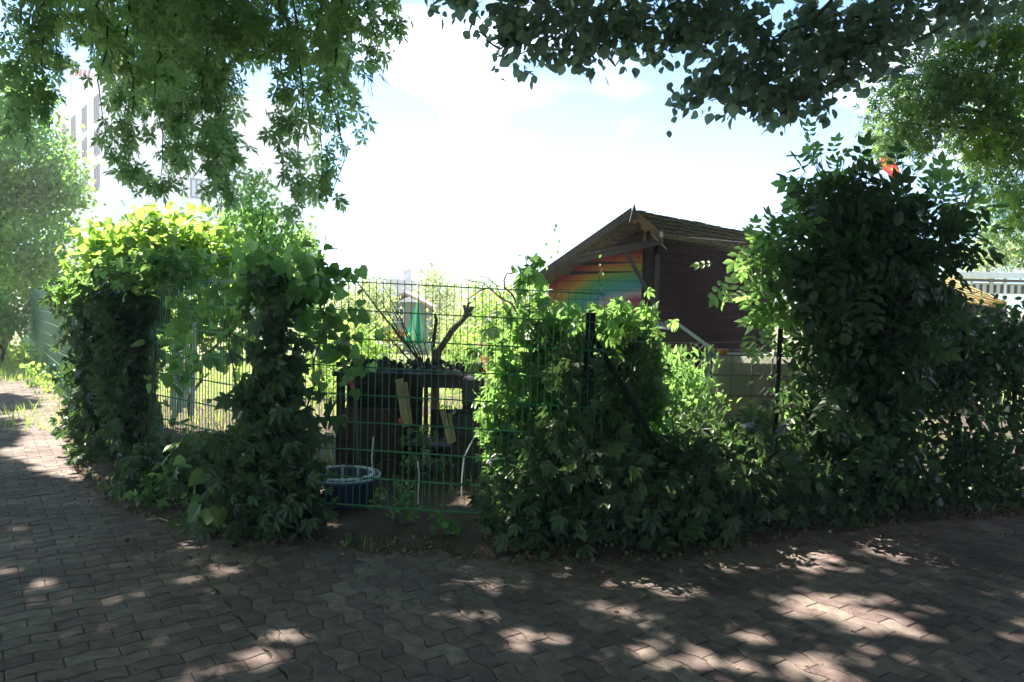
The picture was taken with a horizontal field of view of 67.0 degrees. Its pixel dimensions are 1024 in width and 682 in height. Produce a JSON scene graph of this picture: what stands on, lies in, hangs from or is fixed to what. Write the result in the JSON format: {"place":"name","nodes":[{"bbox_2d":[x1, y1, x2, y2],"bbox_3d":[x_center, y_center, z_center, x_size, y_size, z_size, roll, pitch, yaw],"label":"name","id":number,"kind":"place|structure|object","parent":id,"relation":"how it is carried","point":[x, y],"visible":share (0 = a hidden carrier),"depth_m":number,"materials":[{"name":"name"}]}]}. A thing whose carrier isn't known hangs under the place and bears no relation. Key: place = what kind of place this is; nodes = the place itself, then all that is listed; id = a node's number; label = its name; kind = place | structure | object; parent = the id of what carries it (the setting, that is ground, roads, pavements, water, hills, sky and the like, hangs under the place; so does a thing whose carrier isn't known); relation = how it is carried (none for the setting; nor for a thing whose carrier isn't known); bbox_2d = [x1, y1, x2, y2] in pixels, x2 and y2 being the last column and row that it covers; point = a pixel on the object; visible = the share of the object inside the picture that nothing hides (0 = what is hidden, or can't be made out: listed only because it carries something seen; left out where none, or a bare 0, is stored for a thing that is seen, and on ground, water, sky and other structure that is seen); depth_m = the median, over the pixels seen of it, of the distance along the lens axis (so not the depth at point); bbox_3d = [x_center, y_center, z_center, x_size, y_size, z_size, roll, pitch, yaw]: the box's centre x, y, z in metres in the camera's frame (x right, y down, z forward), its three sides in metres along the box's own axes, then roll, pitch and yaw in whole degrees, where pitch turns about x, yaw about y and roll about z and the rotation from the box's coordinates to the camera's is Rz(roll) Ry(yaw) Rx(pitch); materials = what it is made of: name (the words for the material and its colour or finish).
{"place":"outdoors","nodes":[
{"label":"outdoors","id":0,"kind":"place"},
{"bbox_2d":[0,361,45,379],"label":"sand verge","id":1,"kind":"structure","parent":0,"point":[9,375],"depth_m":15.72,"materials":[{"name":"beige sand"}]},
{"bbox_2d":[0,287,32,361],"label":"garden bush","id":2,"kind":"object","parent":1,"relation":"on","point":[11,321],"visible":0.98,"depth_m":17.61,"materials":[{"name":"green plant"}]},
{"bbox_2d":[0,379,1023,681],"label":"pavement","id":3,"kind":"structure","parent":0,"point":[950,599],"depth_m":4.27,"materials":[{"name":"grey brick"}]},
{"bbox_2d":[147,516,187,528],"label":"twig","id":4,"kind":"object","parent":3,"relation":"on","point":[165,520],"visible":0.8,"depth_m":5.66,"materials":[{"name":"brown wood"}]},
{"bbox_2d":[3,465,1021,677],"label":"leaf scraps","id":5,"kind":"object","parent":3,"relation":"on","point":[686,596],"visible":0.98,"depth_m":4.44,"materials":[{"name":"brown plant"}]},
{"bbox_2d":[0,0,1023,310],"label":"sky","id":6,"kind":"structure","parent":0,"point":[465,168],"materials":[{"name":"white"}]},
{"bbox_2d":[3,289,1023,416],"bbox_3d":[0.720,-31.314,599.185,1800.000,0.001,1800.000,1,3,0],"label":"ground","id":7,"kind":"structure","parent":0,"point":[18,340],"depth_m":20.67,"materials":[{"name":"green plant"}]},
{"bbox_2d":[0,238,61,303],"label":"garden bush","id":8,"kind":"object","parent":7,"relation":"on","point":[13,276],"visible":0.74,"depth_m":18.18,"materials":[{"name":"green plant"}]},
{"bbox_2d":[0,40,106,355],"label":"broadleaf tree","id":9,"kind":"object","parent":7,"relation":"on","point":[41,203],"visible":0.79,"depth_m":18.50,"materials":[{"name":"green plant"}]},
{"bbox_2d":[55,71,321,310],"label":"apartment building","id":10,"kind":"structure","parent":7,"relation":"on","point":[82,107],"depth_m":65.10,"materials":[{"name":"white paint"}]},
{"bbox_2d":[61,124,65,145],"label":"window","id":11,"kind":"structure","parent":10,"relation":"in","point":[64,126],"depth_m":72.10,"materials":[{"name":"grey glass"}]},
{"bbox_2d":[71,115,75,139],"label":"window","id":12,"kind":"structure","parent":10,"relation":"in","point":[73,120],"depth_m":68.61,"materials":[{"name":"grey glass"}]},
{"bbox_2d":[70,69,92,93],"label":"roof barrier","id":13,"kind":"object","parent":10,"relation":"on","point":[86,72],"visible":0.66,"depth_m":61.78,"materials":[{"name":"white metal"}]},
{"bbox_2d":[81,105,86,132],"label":"window","id":14,"kind":"structure","parent":10,"relation":"in","point":[84,109],"depth_m":64.76,"materials":[{"name":"grey glass"}]},
{"bbox_2d":[82,137,86,163],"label":"window","id":15,"kind":"structure","parent":10,"relation":"in","point":[84,143],"depth_m":64.93,"materials":[{"name":"grey glass"}]},
{"bbox_2d":[82,174,86,196],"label":"window","id":16,"kind":"structure","parent":10,"relation":"in","point":[82,174],"depth_m":65.10,"materials":[{"name":"grey glass"}]},
{"bbox_2d":[93,94,99,122],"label":"window","id":17,"kind":"structure","parent":10,"relation":"in","point":[96,112],"depth_m":60.98,"materials":[{"name":"grey glass"}]},
{"bbox_2d":[93,129,99,156],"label":"window","id":18,"kind":"structure","parent":10,"relation":"in","point":[96,149],"depth_m":61.11,"materials":[{"name":"grey glass"}]},
{"bbox_2d":[94,163,99,190],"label":"window","id":19,"kind":"structure","parent":10,"relation":"in","point":[97,167],"depth_m":61.17,"materials":[{"name":"grey glass"}]},
{"bbox_2d":[190,178,202,197],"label":"window","id":20,"kind":"structure","parent":10,"relation":"in","point":[193,181],"depth_m":64.53,"materials":[{"name":"grey glass"}]},
{"bbox_2d":[0,0,414,231],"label":"silver maple","id":21,"kind":"object","parent":7,"relation":"on","point":[197,41],"visible":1,"depth_m":5.23,"materials":[{"name":"green plant"}]},
{"bbox_2d":[324,278,402,370],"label":"garden bush","id":22,"kind":"object","parent":7,"relation":"on","point":[351,299],"visible":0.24,"depth_m":16.90,"materials":[{"name":"green plant"}]},
{"bbox_2d":[340,272,402,343],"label":"garden bush","id":23,"kind":"object","parent":7,"relation":"on","point":[373,292],"visible":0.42,"depth_m":19.82,"materials":[{"name":"green plant"}]},
{"bbox_2d":[377,342,415,360],"bbox_3d":[-2.115,0.454,14.049,0.750,0.851,0.500,1,3,0],"label":"garden table","id":24,"kind":"object","parent":7,"relation":"on","point":[403,344],"visible":0.09,"depth_m":13.79,"materials":[{"name":"white paint"}]},
{"bbox_2d":[385,331,405,342],"bbox_3d":[-2.103,-0.078,13.970,0.344,0.220,0.274,1,3,0],"label":"wooden crate","id":25,"kind":"object","parent":24,"relation":"on","point":[402,333],"visible":0.38,"depth_m":13.83,"materials":[{"name":"orange wood"}]},
{"bbox_2d":[385,267,415,301],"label":"distant building","id":26,"kind":"structure","parent":7,"relation":"on","point":[406,271],"depth_m":89.86,"materials":[{"name":"white"}]},
{"bbox_2d":[377,292,438,350],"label":"summer house","id":27,"kind":"structure","parent":7,"relation":"on","point":[408,309],"depth_m":24.01,"materials":[{"name":"grey wood"}]},
{"bbox_2d":[391,308,403,322],"bbox_3d":[-3.558,-0.804,23.969,0.440,0.450,0.055,1,3,0],"label":"window","id":28,"kind":"structure","parent":27,"relation":"in","point":[399,309],"depth_m":23.96,"materials":[{"name":"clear glass"}]},
{"bbox_2d":[403,258,467,343],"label":"garden bush","id":29,"kind":"object","parent":7,"relation":"on","point":[437,295],"visible":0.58,"depth_m":25.79,"materials":[{"name":"green plant"}]},
{"bbox_2d":[425,298,480,366],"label":"garden bush","id":30,"kind":"object","parent":7,"relation":"on","point":[450,322],"visible":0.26,"depth_m":15.85,"materials":[{"name":"green plant"}]},
{"bbox_2d":[426,316,487,395],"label":"garden bush","id":31,"kind":"object","parent":7,"relation":"on","point":[450,347],"visible":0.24,"depth_m":13.95,"materials":[{"name":"green plant"}]},
{"bbox_2d":[442,268,515,355],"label":"garden bush","id":32,"kind":"object","parent":7,"relation":"on","point":[466,290],"visible":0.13,"depth_m":21.89,"materials":[{"name":"green plant"}]},
{"bbox_2d":[0,348,962,496],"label":"grass","id":33,"kind":"structure","parent":7,"relation":"on","point":[5,375],"depth_m":11.17,"materials":[{"name":"green plant"}]},
{"bbox_2d":[492,272,548,340],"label":"garden bush","id":34,"kind":"object","parent":7,"relation":"on","point":[509,294],"visible":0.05,"depth_m":17.86,"materials":[{"name":"green plant"}]},
{"bbox_2d":[424,0,1023,137],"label":"elm tree","id":35,"kind":"object","parent":7,"relation":"on","point":[825,49],"visible":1,"depth_m":4.66,"materials":[{"name":"green plant"}]},
{"bbox_2d":[598,329,1021,467],"bbox_3d":[3.277,0.677,6.798,5.917,1.550,0.246,0,3,-23],"label":"chain link fence","id":36,"kind":"object","parent":7,"relation":"on","point":[778,364],"visible":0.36,"depth_m":6.38,"materials":[{"name":"metal"}]},
{"bbox_2d":[879,157,902,196],"bbox_3d":[6.300,-1.035,12.955,0.478,4.329,0.060,1,3,0],"label":"flag","id":37,"kind":"object","parent":7,"relation":"on","point":[889,171],"visible":0.16,"depth_m":12.85,"materials":[{"name":"fabric"}]},
{"bbox_2d":[844,0,1023,268],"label":"field maple","id":38,"kind":"object","parent":7,"relation":"on","point":[948,90],"visible":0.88,"depth_m":8.54,"materials":[{"name":"green plant"}]},
{"bbox_2d":[902,277,1006,411],"bbox_3d":[7.771,-0.020,13.639,1.499,2.294,2.457,3,4,34],"label":"garden hut","id":39,"kind":"object","parent":7,"relation":"on","point":[977,297],"visible":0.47,"depth_m":13.51,"materials":[{"name":"yellow wood"}]},
{"bbox_2d":[939,271,1023,300],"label":"awning","id":40,"kind":"object","parent":7,"relation":"on","point":[1004,288],"visible":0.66,"depth_m":18.90,"materials":[{"name":"white paint"}]},
{"bbox_2d":[960,195,1023,295],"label":"broadleaf tree","id":41,"kind":"object","parent":7,"relation":"on","point":[988,266],"visible":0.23,"depth_m":25.67,"materials":[{"name":"green plant"}]},
{"bbox_2d":[51,385,1023,561],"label":"soil bed","id":42,"kind":"object","parent":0,"point":[360,522],"visible":0.28,"depth_m":5.68,"materials":[{"name":"brown soil"}]},
{"bbox_2d":[6,333,57,393],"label":"verge weeds","id":43,"kind":"object","parent":42,"relation":"on","point":[19,355],"visible":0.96,"depth_m":13.51,"materials":[{"name":"green plant"}]},
{"bbox_2d":[23,276,274,443],"bbox_3d":[-7.717,-0.096,13.295,0.478,1.872,19.625,-1,4,-36],"label":"wire fence","id":44,"kind":"object","parent":42,"relation":"on","point":[44,326],"visible":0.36,"depth_m":6.73,"materials":[{"name":"green metal"}]},
{"bbox_2d":[32,232,236,510],"bbox_3d":[-4.191,0.296,7.987,1.198,2.613,5.624,-1,4,-41],"label":"creeper","id":45,"kind":"object","parent":44,"relation":"attached to","point":[105,310],"visible":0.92,"depth_m":6.91,"materials":[{"name":"green plant"}]},
{"bbox_2d":[169,322,197,418],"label":"picket boards","id":46,"kind":"object","parent":42,"relation":"on","point":[193,376],"visible":0.39,"depth_m":8.04,"materials":[{"name":"white paint"}]},
{"bbox_2d":[130,235,554,550],"bbox_3d":[-1.583,0.363,5.427,3.699,2.240,1.254,3,4,28],"label":"creeper","id":47,"kind":"object","parent":42,"relation":"on","point":[247,477],"visible":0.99,"depth_m":5.37,"materials":[{"name":"green plant"}]},
{"bbox_2d":[307,466,380,509],"bbox_3d":[-1.363,1.179,6.196,0.624,0.241,0.624,1,3,0],"label":"tub","id":48,"kind":"object","parent":42,"relation":"on","point":[349,492],"visible":0.56,"depth_m":5.98,"materials":[{"name":"blue plastic"}]},
{"bbox_2d":[308,465,374,481],"bbox_3d":[-1.362,1.122,6.193,0.520,0.155,0.520,1,3,0],"label":"wire basket","id":49,"kind":"object","parent":48,"relation":"in","point":[370,474],"visible":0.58,"depth_m":6.37,"materials":[{"name":"white paint"}]},
{"bbox_2d":[368,481,425,522],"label":"weed","id":50,"kind":"object","parent":42,"relation":"on","point":[406,504],"visible":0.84,"depth_m":5.66,"materials":[{"name":"green plant"}]},
{"bbox_2d":[398,423,455,480],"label":"weed","id":51,"kind":"object","parent":42,"relation":"on","point":[420,443],"visible":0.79,"depth_m":6.94,"materials":[{"name":"green plant"}]},
{"bbox_2d":[427,504,461,536],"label":"weed","id":52,"kind":"object","parent":42,"relation":"on","point":[443,522],"visible":0.98,"depth_m":5.39,"materials":[{"name":"green plant"}]},
{"bbox_2d":[271,274,669,514],"bbox_3d":[-0.183,0.500,5.551,3.122,1.884,0.251,1,3,0],"label":"wire fence","id":53,"kind":"object","parent":42,"relation":"on","point":[590,320],"visible":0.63,"depth_m":5.48,"materials":[{"name":"green metal"}]},
{"bbox_2d":[12,457,1023,610],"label":"leaf litter","id":54,"kind":"object","parent":42,"relation":"on","point":[803,532],"visible":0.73,"depth_m":5.30,"materials":[{"name":"brown plant"}]},
{"bbox_2d":[89,461,1023,557],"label":"kerb grass","id":55,"kind":"structure","parent":42,"relation":"on","point":[599,545],"depth_m":5.41,"materials":[{"name":"green plant"}]},
{"bbox_2d":[459,224,710,564],"bbox_3d":[0.526,0.298,5.623,1.826,2.393,1.984,1,3,0],"label":"creeper","id":56,"kind":"object","parent":42,"relation":"on","point":[571,485],"visible":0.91,"depth_m":5.38,"materials":[{"name":"green plant"}]},
{"bbox_2d":[629,359,890,557],"bbox_3d":[1.655,0.818,6.145,2.736,1.370,1.526,0,3,-24],"label":"creeper","id":57,"kind":"object","parent":42,"relation":"on","point":[751,476],"visible":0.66,"depth_m":5.74,"materials":[{"name":"green plant"}]},
{"bbox_2d":[690,117,1016,516],"bbox_3d":[2.936,-0.113,6.497,2.284,3.441,1.885,-1,4,-35],"label":"elder bush","id":58,"kind":"object","parent":42,"relation":"on","point":[862,276],"visible":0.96,"depth_m":6.22,"materials":[{"name":"green plant"}]},
{"bbox_2d":[871,290,1023,514],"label":"privet hedge","id":59,"kind":"object","parent":42,"relation":"on","point":[999,353],"visible":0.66,"depth_m":6.78,"materials":[{"name":"green plant"}]},
{"bbox_2d":[159,396,1022,478],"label":"garden soil","id":60,"kind":"structure","parent":0,"point":[328,453],"depth_m":10.16,"materials":[{"name":"brown soil"}]},
{"bbox_2d":[53,193,291,426],"bbox_3d":[-4.068,-0.343,9.595,2.669,2.895,2.040,-2,4,-43],"label":"vine bush","id":61,"kind":"object","parent":60,"relation":"on","point":[153,227],"visible":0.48,"depth_m":9.10,"materials":[{"name":"green plant"}]},
{"bbox_2d":[203,162,339,341],"bbox_3d":[-3.263,-0.659,10.348,1.920,3.439,1.317,1,3,0],"label":"leafy shrub","id":62,"kind":"object","parent":60,"relation":"on","point":[249,216],"visible":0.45,"depth_m":10.20,"materials":[{"name":"green plant"}]},
{"bbox_2d":[288,302,360,399],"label":"garden bush","id":63,"kind":"object","parent":60,"relation":"on","point":[323,375],"visible":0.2,"depth_m":12.89,"materials":[{"name":"green plant"}]},
{"bbox_2d":[343,364,358,465],"bbox_3d":[-1.456,0.828,7.098,0.081,1.225,0.350,-1,4,-39],"label":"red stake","id":64,"kind":"object","parent":60,"relation":"on","point":[351,384],"visible":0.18,"depth_m":7.06,"materials":[{"name":"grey wood"}]},
{"bbox_2d":[324,310,413,404],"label":"garden bush","id":65,"kind":"object","parent":60,"relation":"on","point":[372,349],"visible":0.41,"depth_m":11.95,"materials":[{"name":"green plant"}]},
{"bbox_2d":[343,407,401,474],"bbox_3d":[-1.306,0.942,7.264,0.550,0.620,0.100,1,3,0],"label":"old door panel","id":66,"kind":"structure","parent":60,"relation":"on","point":[388,463],"depth_m":7.21,"materials":[{"name":"black wood"}]},
{"bbox_2d":[371,437,373,467],"bbox_3d":[-1.160,1.068,6.420,0.023,0.548,0.012,1,3,0],"label":"metal rod","id":67,"kind":"object","parent":60,"relation":"on","point":[372,452],"visible":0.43,"depth_m":6.41,"materials":[{"name":"white paint"}]},
{"bbox_2d":[340,261,447,436],"bbox_3d":[-1.410,0.140,8.799,1.291,2.086,0.487,2,3,5],"label":"bare shrub","id":68,"kind":"object","parent":60,"relation":"on","point":[414,353],"visible":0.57,"depth_m":8.83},
{"bbox_2d":[341,458,455,501],"bbox_3d":[-0.922,1.146,6.274,0.931,0.418,0.006,1,3,0],"label":"wire edging","id":69,"kind":"object","parent":60,"relation":"on","point":[407,475],"visible":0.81,"depth_m":6.26,"materials":[{"name":"green metal"}]},
{"bbox_2d":[332,367,485,464],"bbox_3d":[-0.990,0.771,7.655,1.427,0.973,0.720,1,3,0],"label":"workbench","id":70,"kind":"object","parent":60,"relation":"on","point":[416,405],"visible":0.3,"depth_m":7.53,"materials":[{"name":"brown wood"}]},
{"bbox_2d":[395,378,412,426],"bbox_3d":[-0.994,0.569,7.152,0.110,0.434,0.275,0,4,-27],"label":"plank","id":71,"kind":"object","parent":70,"relation":"attached to","point":[404,409],"visible":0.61,"depth_m":7.14,"materials":[{"name":"brown wood"}]},
{"bbox_2d":[336,356,485,374],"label":"dead leaves","id":72,"kind":"object","parent":70,"relation":"on","point":[458,366],"visible":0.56,"depth_m":7.46,"materials":[{"name":"brown plant"}]},
{"bbox_2d":[462,376,484,405],"bbox_3d":[-0.357,0.442,7.151,0.200,0.297,0.210,1,3,0],"label":"plastic box","id":73,"kind":"object","parent":70,"relation":"on","point":[470,379],"visible":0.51,"depth_m":7.06,"materials":[{"name":"white paint"}]},
{"bbox_2d":[405,297,429,401],"bbox_3d":[-1.535,0.130,12.528,0.442,1.689,0.440,1,3,0],"label":"parasol","id":74,"kind":"object","parent":60,"relation":"on","point":[411,332],"visible":0.48,"depth_m":12.44,"materials":[{"name":"green fabric"}]},
{"bbox_2d":[417,461,419,503],"bbox_3d":[-0.750,1.162,6.174,0.026,0.405,0.012,1,3,0],"label":"metal rod","id":75,"kind":"object","parent":60,"relation":"on","point":[418,483],"visible":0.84,"depth_m":6.17,"materials":[{"name":"white paint"}]},
{"bbox_2d":[404,302,474,408],"bbox_3d":[-0.847,0.335,9.449,0.975,1.652,0.643,1,3,0],"label":"pollard tree","id":76,"kind":"object","parent":60,"relation":"on","point":[435,351],"visible":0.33,"depth_m":9.39,"materials":[{"name":"brown plant"}]},
{"bbox_2d":[451,438,484,480],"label":"stone block","id":77,"kind":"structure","parent":60,"relation":"on","point":[475,471],"depth_m":7.02,"materials":[{"name":"grey stone"}]},
{"bbox_2d":[451,409,480,437],"bbox_3d":[-0.396,0.763,7.152,0.305,0.215,0.354,1,3,0],"label":"plastic crate","id":78,"kind":"object","parent":77,"relation":"on","point":[461,415],"visible":0.59,"depth_m":6.99,"materials":[{"name":"black plastic"}]},
{"bbox_2d":[440,409,455,444],"bbox_3d":[-0.569,0.770,6.963,0.097,0.294,0.257,0,3,-25],"label":"plank","id":79,"kind":"object","parent":78,"relation":"on","point":[448,433],"visible":0.79,"depth_m":6.94,"materials":[{"name":"brown wood"}]},
{"bbox_2d":[461,433,475,497],"bbox_3d":[-0.356,1.056,6.368,0.122,0.614,0.012,1,3,0],"label":"metal rod","id":80,"kind":"object","parent":60,"relation":"on","point":[463,464],"visible":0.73,"depth_m":6.36,"materials":[{"name":"white paint"}]},
{"bbox_2d":[453,279,526,395],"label":"garden bush","id":81,"kind":"object","parent":60,"relation":"on","point":[485,313],"visible":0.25,"depth_m":12.86,"materials":[{"name":"green plant"}]},
{"bbox_2d":[476,340,513,365],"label":"blossom bush","id":82,"kind":"object","parent":60,"relation":"on","point":[484,358],"visible":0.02,"depth_m":11.50,"materials":[{"name":"pink plant"}]},
{"bbox_2d":[462,271,535,350],"bbox_3d":[-0.166,0.149,9.624,0.968,2.038,0.058,1,3,0],"label":"twisted hazel","id":83,"kind":"object","parent":60,"relation":"on","point":[500,297],"visible":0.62,"depth_m":9.57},
{"bbox_2d":[482,293,528,396],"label":"garden bush","id":84,"kind":"object","parent":60,"relation":"on","point":[505,316],"visible":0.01,"depth_m":10.29,"materials":[{"name":"green plant"}]},
{"bbox_2d":[532,204,774,351],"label":"garden shed","id":85,"kind":"structure","parent":60,"relation":"on","point":[644,251],"depth_m":9.46,"materials":[{"name":"wood"}]},
{"bbox_2d":[657,321,716,421],"bbox_3d":[1.825,0.529,8.420,0.830,1.499,0.360,1,3,0],"label":"lean to","id":86,"kind":"object","parent":60,"relation":"on","point":[679,335],"visible":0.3,"depth_m":8.50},
{"bbox_2d":[659,330,741,423],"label":"weed thicket","id":87,"kind":"object","parent":60,"relation":"on","point":[695,379],"visible":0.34,"depth_m":7.41,"materials":[{"name":"green plant"}]},
{"bbox_2d":[697,350,811,440],"bbox_3d":[2.555,0.699,8.468,1.100,1.170,1.100,1,3,0],"label":"water tank","id":88,"kind":"object","parent":60,"relation":"on","point":[737,373],"visible":0.13,"depth_m":7.99,"materials":[{"name":"plastic"},{"name":"steel"}]},
{"bbox_2d":[717,349,728,353],"bbox_3d":[2.177,0.110,7.995,0.124,0.060,0.121,1,3,0],"label":"flower pot","id":89,"kind":"object","parent":88,"relation":"on","point":[723,351],"visible":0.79,"depth_m":7.95,"materials":[{"name":"orange ceramic"}]},
{"bbox_2d":[715,349,760,352],"bbox_3d":[2.408,0.106,8.240,0.483,0.040,0.080,1,3,-6],"label":"plank","id":90,"kind":"object","parent":88,"relation":"on","point":[733,351],"visible":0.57,"depth_m":8.20,"materials":[{"name":"grey wood"}]}
]}

